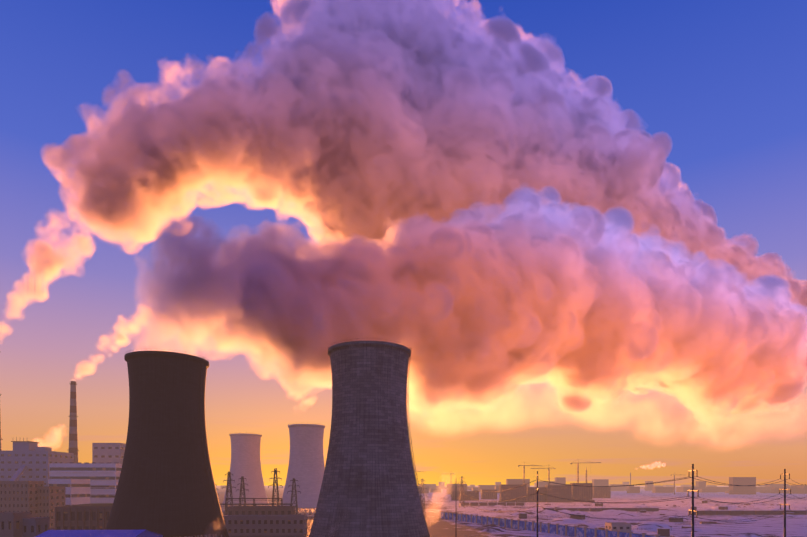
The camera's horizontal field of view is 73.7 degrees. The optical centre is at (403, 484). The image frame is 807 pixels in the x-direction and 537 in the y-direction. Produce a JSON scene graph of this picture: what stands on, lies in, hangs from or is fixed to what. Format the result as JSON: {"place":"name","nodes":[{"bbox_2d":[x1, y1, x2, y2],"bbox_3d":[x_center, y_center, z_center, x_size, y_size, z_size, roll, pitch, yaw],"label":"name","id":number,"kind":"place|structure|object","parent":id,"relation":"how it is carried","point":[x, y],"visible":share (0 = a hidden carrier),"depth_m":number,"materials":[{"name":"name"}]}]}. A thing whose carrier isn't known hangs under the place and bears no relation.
{"place":"outdoors","nodes":[
{"label":"outdoors","id":0,"kind":"place"},
{"bbox_2d":[0,437,73,485],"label":"building","id":1,"kind":"structure","parent":0,"point":[34,458],"depth_m":543.17,"materials":[{"name":"grey concrete"}]},
{"bbox_2d":[92,443,125,463],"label":"building","id":2,"kind":"structure","parent":0,"point":[107,452],"depth_m":633.99,"materials":[{"name":"grey concrete"}]},
{"bbox_2d":[227,506,295,514],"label":"yard building","id":3,"kind":"structure","parent":0,"point":[261,510],"depth_m":407.03,"materials":[{"name":"grey concrete"}]},
{"bbox_2d":[221,515,306,535],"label":"yard building","id":4,"kind":"structure","parent":0,"point":[265,525],"depth_m":337.61,"materials":[{"name":"grey concrete"}]},
{"bbox_2d":[0,0,806,536],"label":"sky","id":5,"kind":"structure","parent":0,"point":[582,224],"materials":[{"name":"blue"}]},
{"bbox_2d":[50,486,806,536],"bbox_3d":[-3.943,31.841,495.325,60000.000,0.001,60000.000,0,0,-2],"label":"ground","id":6,"kind":"structure","parent":0,"point":[770,526],"depth_m":562.50,"materials":[{"name":"white snow"}]},
{"bbox_2d":[0,395,1,450],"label":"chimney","id":7,"kind":"object","parent":6,"relation":"on","point":[0,433],"visible":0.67,"depth_m":583.81,"materials":[{"name":"grey metal"}]},
{"bbox_2d":[0,512,30,536],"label":"plant shed","id":8,"kind":"structure","parent":6,"relation":"on","point":[11,524],"depth_m":239.73,"materials":[{"name":"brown concrete"}]},
{"bbox_2d":[10,465,25,480],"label":"coal conveyor","id":9,"kind":"object","parent":6,"relation":"on","point":[18,473],"visible":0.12,"depth_m":525.42,"materials":[{"name":"grey metal"}]},
{"bbox_2d":[0,481,43,516],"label":"plant office","id":10,"kind":"structure","parent":6,"relation":"on","point":[18,496],"depth_m":386.28,"materials":[{"name":"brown concrete"}]},
{"bbox_2d":[23,517,49,536],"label":"plant shed","id":11,"kind":"structure","parent":6,"relation":"on","point":[34,526],"depth_m":246.02,"materials":[{"name":"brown concrete"}]},
{"bbox_2d":[37,486,64,527],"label":"plant office","id":12,"kind":"structure","parent":6,"relation":"on","point":[50,499],"depth_m":398.08,"materials":[{"name":"brown concrete"}]},
{"bbox_2d":[48,479,89,505],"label":"plant annex","id":13,"kind":"object","parent":6,"relation":"on","point":[77,492],"visible":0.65,"depth_m":462.67,"materials":[{"name":"grey concrete"}]},
{"bbox_2d":[67,381,77,462],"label":"chimney","id":14,"kind":"object","parent":6,"relation":"on","point":[73,441],"visible":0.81,"depth_m":766.44,"materials":[{"name":"grey concrete"}]},
{"bbox_2d":[55,506,111,529],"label":"building","id":15,"kind":"structure","parent":6,"relation":"on","point":[81,517],"depth_m":319.00,"materials":[{"name":"brown concrete"}]},
{"bbox_2d":[49,462,121,505],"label":"building","id":16,"kind":"structure","parent":6,"relation":"on","point":[103,478],"depth_m":505.94,"materials":[{"name":"grey concrete"}]},
{"bbox_2d":[35,530,162,536],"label":"blue shed","id":17,"kind":"structure","parent":6,"relation":"on","point":[97,533],"depth_m":193.86,"materials":[{"name":"blue metal"}]},
{"bbox_2d":[106,348,228,536],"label":"cooling tower","id":18,"kind":"structure","parent":6,"relation":"on","point":[166,486],"depth_m":255.36,"materials":[{"name":"brown concrete"}]},
{"bbox_2d":[221,433,269,510],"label":"cooling tower","id":19,"kind":"structure","parent":6,"relation":"on","point":[245,456],"depth_m":661.30,"materials":[{"name":"grey concrete"}]},
{"bbox_2d":[280,423,324,516],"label":"cooling tower","id":20,"kind":"structure","parent":6,"relation":"on","point":[306,467],"depth_m":557.78,"materials":[{"name":"grey concrete"}]},
{"bbox_2d":[215,468,465,514],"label":"transmission towers","id":21,"kind":"structure","parent":6,"relation":"on","point":[242,478],"depth_m":491.32,"materials":[{"name":"grey metal"}]},
{"bbox_2d":[309,338,429,536],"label":"cooling tower","id":22,"kind":"structure","parent":6,"relation":"on","point":[369,487],"depth_m":237.44,"materials":[{"name":"grey concrete"}]},
{"bbox_2d":[451,491,478,500],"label":"construction block","id":23,"kind":"structure","parent":6,"relation":"on","point":[474,495],"depth_m":1100.22,"materials":[{"name":"grey concrete"}]},
{"bbox_2d":[481,489,496,498],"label":"building","id":24,"kind":"structure","parent":6,"relation":"on","point":[488,494],"depth_m":1202.38,"materials":[{"name":"grey concrete"}]},
{"bbox_2d":[499,484,526,501],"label":"construction block","id":25,"kind":"structure","parent":6,"relation":"on","point":[513,493],"depth_m":982.60,"materials":[{"name":"grey concrete"}]},
{"bbox_2d":[221,473,806,493],"bbox_3d":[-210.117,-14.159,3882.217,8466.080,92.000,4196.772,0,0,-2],"label":"distant skyline","id":26,"kind":"structure","parent":6,"relation":"on","point":[703,487],"depth_m":2284.47},
{"bbox_2d":[527,487,545,501],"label":"construction block","id":27,"kind":"structure","parent":6,"relation":"on","point":[533,498],"depth_m":1004.19,"materials":[{"name":"grey concrete"}]},
{"bbox_2d":[414,459,680,496],"bbox_3d":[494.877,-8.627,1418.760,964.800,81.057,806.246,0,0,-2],"label":"construction cranes","id":28,"kind":"object","parent":6,"relation":"on","point":[549,474],"visible":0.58,"depth_m":1101.18,"materials":[{"name":"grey metal"}]},
{"bbox_2d":[440,511,674,536],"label":"site hoarding","id":29,"kind":"object","parent":6,"relation":"on","point":[573,531],"visible":0.98,"depth_m":360.63,"materials":[{"name":"metal"}]},
{"bbox_2d":[545,485,571,501],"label":"construction block","id":30,"kind":"structure","parent":6,"relation":"on","point":[560,492],"depth_m":995.53,"materials":[{"name":"grey concrete"}]},
{"bbox_2d":[570,483,592,501],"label":"construction block","id":31,"kind":"structure","parent":6,"relation":"on","point":[581,492],"depth_m":1017.14,"materials":[{"name":"grey concrete"}]},
{"bbox_2d":[593,487,610,497],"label":"building","id":32,"kind":"structure","parent":6,"relation":"on","point":[601,492],"depth_m":1312.16,"materials":[{"name":"grey concrete"}]},
{"bbox_2d":[455,464,790,536],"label":"utility poles","id":33,"kind":"object","parent":6,"relation":"on","point":[692,510],"visible":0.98,"depth_m":105.57,"materials":[{"name":"grey metal"}]},
{"bbox_2d":[422,476,806,521],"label":"power lines","id":34,"kind":"object","parent":33,"relation":"hanging from","point":[640,501],"visible":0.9,"depth_m":98.29,"materials":[{"name":"grey metal"}]},
{"bbox_2d":[456,500,806,536],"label":"field clutter","id":35,"kind":"object","parent":6,"relation":"on","point":[721,510],"visible":0.65,"depth_m":567.03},
{"bbox_2d":[605,522,630,531],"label":"gate house","id":36,"kind":"structure","parent":0,"point":[621,526],"depth_m":329.92,"materials":[{"name":"beige concrete"}]}
]}

